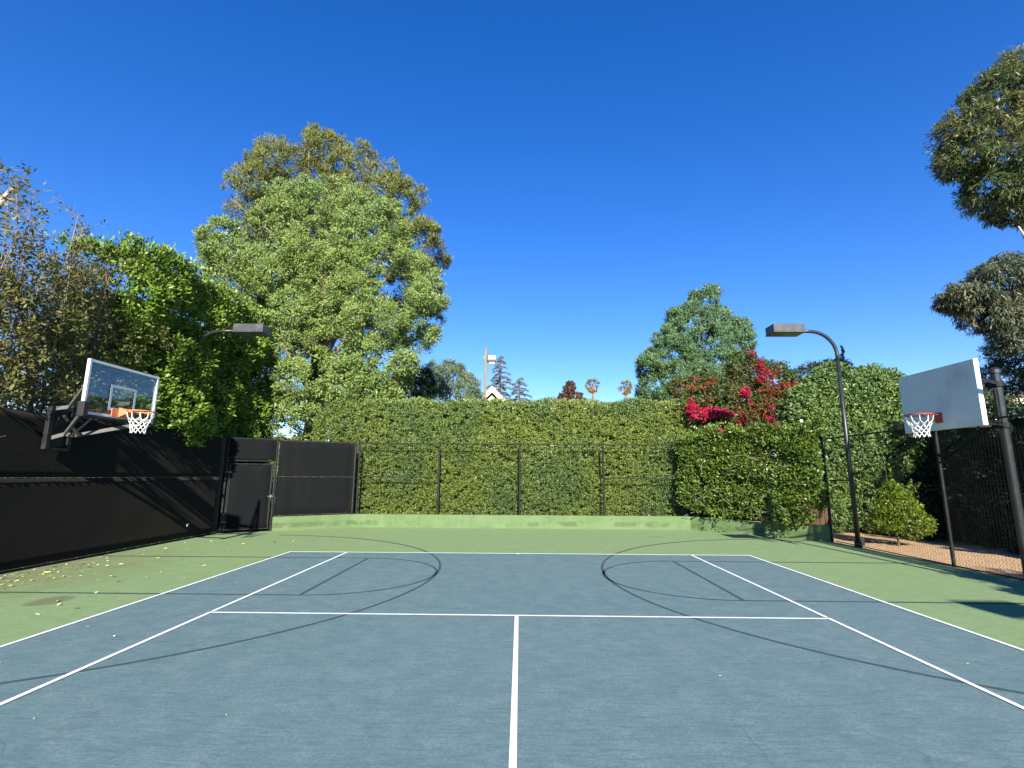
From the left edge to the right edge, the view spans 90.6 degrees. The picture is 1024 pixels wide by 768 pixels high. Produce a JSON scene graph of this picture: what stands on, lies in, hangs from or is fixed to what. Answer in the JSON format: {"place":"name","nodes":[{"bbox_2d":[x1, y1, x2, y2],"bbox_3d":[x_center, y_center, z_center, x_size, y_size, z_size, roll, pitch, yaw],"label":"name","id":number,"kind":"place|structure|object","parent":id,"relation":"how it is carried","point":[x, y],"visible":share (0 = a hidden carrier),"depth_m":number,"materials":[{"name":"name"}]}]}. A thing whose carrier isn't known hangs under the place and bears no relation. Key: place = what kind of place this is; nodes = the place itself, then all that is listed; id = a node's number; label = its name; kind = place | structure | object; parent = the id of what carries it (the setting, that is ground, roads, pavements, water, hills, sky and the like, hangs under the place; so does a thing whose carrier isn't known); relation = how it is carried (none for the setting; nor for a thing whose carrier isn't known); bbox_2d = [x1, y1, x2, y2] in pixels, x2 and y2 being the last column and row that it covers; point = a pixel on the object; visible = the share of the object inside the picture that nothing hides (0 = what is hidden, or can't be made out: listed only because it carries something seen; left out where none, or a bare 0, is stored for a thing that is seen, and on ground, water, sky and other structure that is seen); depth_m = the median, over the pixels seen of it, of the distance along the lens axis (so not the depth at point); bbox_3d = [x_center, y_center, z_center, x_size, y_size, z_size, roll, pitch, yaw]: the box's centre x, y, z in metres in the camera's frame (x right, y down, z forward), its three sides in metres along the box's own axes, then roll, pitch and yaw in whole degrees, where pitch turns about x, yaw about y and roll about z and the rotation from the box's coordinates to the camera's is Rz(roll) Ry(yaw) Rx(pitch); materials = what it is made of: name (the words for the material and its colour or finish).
{"place":"outdoors","nodes":[
{"label":"outdoors","id":0,"kind":"place"},
{"bbox_2d":[0,489,909,573],"bbox_3d":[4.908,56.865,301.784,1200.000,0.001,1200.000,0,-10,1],"label":"ground","id":1,"kind":"structure","parent":0,"point":[256,530],"depth_m":13.15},
{"bbox_2d":[0,173,13,206],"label":"pale trunk tree","id":2,"kind":"object","parent":1,"relation":"on","point":[4,195],"visible":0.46,"depth_m":11.41,"materials":[{"name":"plant"}]},
{"bbox_2d":[0,158,177,436],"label":"tree","id":3,"kind":"object","parent":1,"relation":"on","point":[29,388],"visible":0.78,"depth_m":10.74,"materials":[{"name":"green plant"}]},
{"bbox_2d":[25,228,284,527],"bbox_3d":[-10.417,0.511,16.082,3.590,8.304,9.356,0,-10,1],"label":"tree","id":4,"kind":"object","parent":1,"relation":"on","point":[221,389],"visible":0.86,"depth_m":14.32,"materials":[{"name":"green plant"}]},
{"bbox_2d":[169,324,270,541],"bbox_3d":[-8.357,1.307,14.465,2.208,6.155,0.520,0,-10,1],"label":"court lamp","id":5,"kind":"object","parent":1,"relation":"on","point":[252,330],"visible":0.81,"depth_m":14.83,"materials":[{"name":"metal"}]},
{"bbox_2d":[191,172,452,445],"bbox_3d":[-8.776,-2.397,22.870,12.143,16.539,6.890,0,-10,1],"label":"fern pine tree","id":6,"kind":"object","parent":1,"relation":"on","point":[284,205],"visible":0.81,"depth_m":21.65,"materials":[{"name":"green plant"}]},
{"bbox_2d":[218,122,452,438],"bbox_3d":[-10.314,-4.284,28.907,13.624,22.328,7.056,0,-10,1],"label":"olive crowned tree","id":7,"kind":"object","parent":1,"relation":"on","point":[393,181],"visible":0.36,"depth_m":28.36,"materials":[{"name":"green plant"}]},
{"bbox_2d":[394,366,437,407],"bbox_3d":[-6.251,3.016,30.161,3.647,8.453,2.639,0,-10,1],"label":"dark shrub tree","id":8,"kind":"object","parent":1,"relation":"on","point":[425,373],"visible":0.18,"depth_m":30.25,"materials":[{"name":"green plant"}]},
{"bbox_2d":[414,358,485,407],"bbox_3d":[-3.864,2.786,31.003,4.726,9.236,2.975,0,-10,1],"label":"grey green tree","id":9,"kind":"object","parent":1,"relation":"on","point":[443,388],"visible":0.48,"depth_m":30.94,"materials":[{"name":"green plant"}]},
{"bbox_2d":[484,347,495,400],"bbox_3d":[-1.442,2.580,31.824,0.780,9.950,0.470,0,-10,1],"label":"wooden light pole","id":10,"kind":"object","parent":1,"relation":"on","point":[491,359],"visible":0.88,"depth_m":32.41,"materials":[{"name":"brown wood"}]},
{"bbox_2d":[242,395,777,521],"bbox_3d":[-0.753,2.926,19.847,21.398,5.087,1.976,0,-10,1],"label":"clipped hedge","id":11,"kind":"object","parent":1,"relation":"on","point":[497,421],"visible":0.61,"depth_m":19.21,"materials":[{"name":"green plant"}]},
{"bbox_2d":[487,356,532,401],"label":"cedar tree","id":12,"kind":"object","parent":1,"relation":"on","point":[497,381],"visible":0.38,"depth_m":48.01,"materials":[{"name":"green plant"}]},
{"bbox_2d":[557,380,585,401],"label":"reddish tree","id":13,"kind":"object","parent":1,"relation":"on","point":[568,392],"visible":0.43,"depth_m":37.20,"materials":[{"name":"red plant"}]},
{"bbox_2d":[521,401,632,408],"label":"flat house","id":14,"kind":"structure","parent":1,"relation":"on","point":[584,403],"depth_m":37.40,"materials":[{"name":"grey"}]},
{"bbox_2d":[585,378,601,399],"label":"fan palm","id":15,"kind":"object","parent":1,"relation":"on","point":[592,390],"visible":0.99,"depth_m":77.82,"materials":[{"name":"green plant"}]},
{"bbox_2d":[617,379,633,397],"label":"fan palm","id":16,"kind":"object","parent":1,"relation":"on","point":[628,391],"visible":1,"depth_m":77.59,"materials":[{"name":"green plant"}]},
{"bbox_2d":[633,282,758,407],"bbox_3d":[8.498,0.526,23.016,6.034,10.976,3.400,0,-10,1],"label":"pyramid tree","id":17,"kind":"object","parent":1,"relation":"on","point":[673,329],"visible":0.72,"depth_m":22.96,"materials":[{"name":"green plant"}]},
{"bbox_2d":[664,347,803,448],"bbox_3d":[8.921,1.922,19.386,5.767,6.913,2.508,0,-10,1],"label":"bougainvillea","id":18,"kind":"object","parent":1,"relation":"on","point":[736,390],"visible":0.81,"depth_m":19.11,"materials":[{"name":"red plant"}]},
{"bbox_2d":[766,357,873,418],"bbox_3d":[19.073,2.857,31.428,7.849,9.519,3.597,0,-10,1],"label":"round dark tree","id":19,"kind":"object","parent":1,"relation":"on","point":[807,369],"visible":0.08,"depth_m":32.00,"materials":[{"name":"green plant"}]},
{"bbox_2d":[839,345,853,458],"bbox_3d":[25.893,2.884,38.816,1.316,12.167,1.262,0,-10,1],"label":"cypress tree","id":20,"kind":"object","parent":1,"relation":"on","point":[842,355],"visible":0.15,"depth_m":39.76,"materials":[{"name":"green plant"}]},
{"bbox_2d":[772,359,929,535],"bbox_3d":[12.013,2.240,17.614,5.501,6.558,3.312,0,-10,1],"label":"side hedge","id":21,"kind":"object","parent":1,"relation":"on","point":[816,393],"visible":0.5,"depth_m":17.18,"materials":[{"name":"green plant"}]},
{"bbox_2d":[882,391,1023,554],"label":"shaded hedge","id":22,"kind":"object","parent":1,"relation":"on","point":[954,504],"visible":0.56,"depth_m":14.30,"materials":[{"name":"green plant"}]},
{"bbox_2d":[921,43,1023,238],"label":"eucalyptus tree","id":23,"kind":"object","parent":1,"relation":"on","point":[989,150],"visible":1,"depth_m":22.66,"materials":[{"name":"green plant"}]},
{"bbox_2d":[929,249,1023,357],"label":"weeping eucalyptus","id":24,"kind":"object","parent":1,"relation":"on","point":[975,299],"visible":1,"depth_m":20.41,"materials":[{"name":"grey plant"}]},
{"bbox_2d":[976,332,1023,417],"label":"dark conifer","id":25,"kind":"object","parent":1,"relation":"on","point":[1004,364],"visible":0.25,"depth_m":22.83,"materials":[{"name":"green plant"}]},
{"bbox_2d":[985,394,1023,419],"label":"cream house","id":26,"kind":"structure","parent":1,"relation":"on","point":[1016,400],"depth_m":31.95,"materials":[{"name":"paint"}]},
{"bbox_2d":[486,386,513,408],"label":"gabled house","id":27,"kind":"structure","parent":0,"point":[492,392],"depth_m":33.56,"materials":[{"name":"beige paint"}]},
{"bbox_2d":[0,527,1023,648],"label":"court surround","id":28,"kind":"object","parent":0,"point":[899,581],"visible":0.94,"depth_m":10.52,"materials":[{"name":"green plastic"}]},
{"bbox_2d":[0,407,225,572],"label":"screened fence","id":29,"kind":"object","parent":28,"relation":"on","point":[103,493],"visible":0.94,"depth_m":11.40,"materials":[{"name":"black fabric"}]},
{"bbox_2d":[41,358,159,450],"bbox_3d":[-8.212,0.541,10.391,2.081,1.655,1.638,-6,-12,33],"label":"basketball hoop","id":30,"kind":"object","parent":29,"relation":"attached to","point":[60,434],"visible":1,"depth_m":10.18,"materials":[{"name":"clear glass"}]},
{"bbox_2d":[218,435,357,532],"bbox_3d":[-7.458,3.373,17.283,4.191,3.110,0.120,7,-12,-32],"label":"corner fence","id":31,"kind":"object","parent":28,"relation":"on","point":[315,477],"visible":1,"depth_m":17.47,"materials":[{"name":"black fabric"}]},
{"bbox_2d":[221,463,273,530],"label":"gate","id":32,"kind":"structure","parent":31,"relation":"attached to","point":[249,496],"depth_m":16.46,"materials":[{"name":"black fabric"}]},
{"bbox_2d":[0,552,1023,767],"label":"court surface","id":33,"kind":"object","parent":28,"relation":"on","point":[383,691],"visible":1,"depth_m":4.69,"materials":[{"name":"blue plastic"}]},
{"bbox_2d":[0,551,1023,767],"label":"court lines","id":34,"kind":"object","parent":33,"relation":"on","point":[513,747],"visible":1,"depth_m":6.09,"materials":[{"name":"white paint"}]},
{"bbox_2d":[0,535,1023,693],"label":"basketball lines","id":35,"kind":"object","parent":28,"relation":"on","point":[602,569],"visible":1,"depth_m":7.59,"materials":[{"name":"paint"}]},
{"bbox_2d":[271,514,833,541],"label":"wall","id":36,"kind":"structure","parent":28,"relation":"on","point":[815,532],"depth_m":17.94,"materials":[{"name":"paint"}]},
{"bbox_2d":[355,442,687,515],"bbox_3d":[0.309,3.425,18.410,11.950,2.600,0.090,0,-10,1],"label":"chain link fence","id":37,"kind":"object","parent":36,"relation":"on","point":[519,472],"visible":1,"depth_m":18.46,"materials":[{"name":"black metal"}]},
{"bbox_2d":[695,436,833,541],"bbox_3d":[7.873,3.360,16.557,0.124,3.050,4.446,9,-14,-40],"label":"corner chain fence","id":38,"kind":"object","parent":28,"relation":"on","point":[829,508],"visible":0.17,"depth_m":15.03,"materials":[{"name":"black metal"}]},
{"bbox_2d":[673,414,834,537],"bbox_3d":[7.755,3.034,16.751,1.576,3.787,5.184,10,-14,-42],"label":"glossy vine","id":39,"kind":"object","parent":38,"relation":"attached to","point":[796,461],"visible":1,"depth_m":16.21,"materials":[{"name":"green plant"}]},
{"bbox_2d":[0,0,1023,474],"label":"sky","id":40,"kind":"structure","parent":0,"point":[586,167],"materials":[{"name":"blue"}]},
{"bbox_2d":[833,530,1023,581],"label":"dirt bed","id":41,"kind":"object","parent":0,"point":[997,560],"depth_m":12.87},
{"bbox_2d":[765,324,864,547],"bbox_3d":[8.468,1.345,14.141,2.050,6.155,0.520,0,-10,1],"label":"court lamp","id":42,"kind":"object","parent":41,"relation":"on","point":[784,330],"visible":0.98,"depth_m":14.29,"materials":[{"name":"metal"}]},
{"bbox_2d":[802,504,828,524],"bbox_3d":[10.018,4.432,16.654,0.846,1.040,0.044,-1,-10,8],"label":"plank fence","id":43,"kind":"object","parent":41,"relation":"on","point":[824,521],"visible":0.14,"depth_m":16.63,"materials":[{"name":"brown wood"}]},
{"bbox_2d":[865,463,938,545],"bbox_3d":[10.818,3.361,14.172,1.678,2.270,1.286,-4,-11,23],"label":"citrus bush","id":44,"kind":"object","parent":41,"relation":"on","point":[921,521],"visible":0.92,"depth_m":13.90,"materials":[{"name":"green plant"}]},
{"bbox_2d":[825,413,1023,580],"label":"side chain fence","id":45,"kind":"object","parent":41,"relation":"on","point":[945,504],"visible":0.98,"depth_m":10.99,"materials":[{"name":"black metal"}]},
{"bbox_2d":[898,358,1023,574],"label":"basketball hoop","id":46,"kind":"object","parent":41,"relation":"on","point":[950,396],"visible":1,"depth_m":9.76,"materials":[{"name":"white paint"}]}
]}

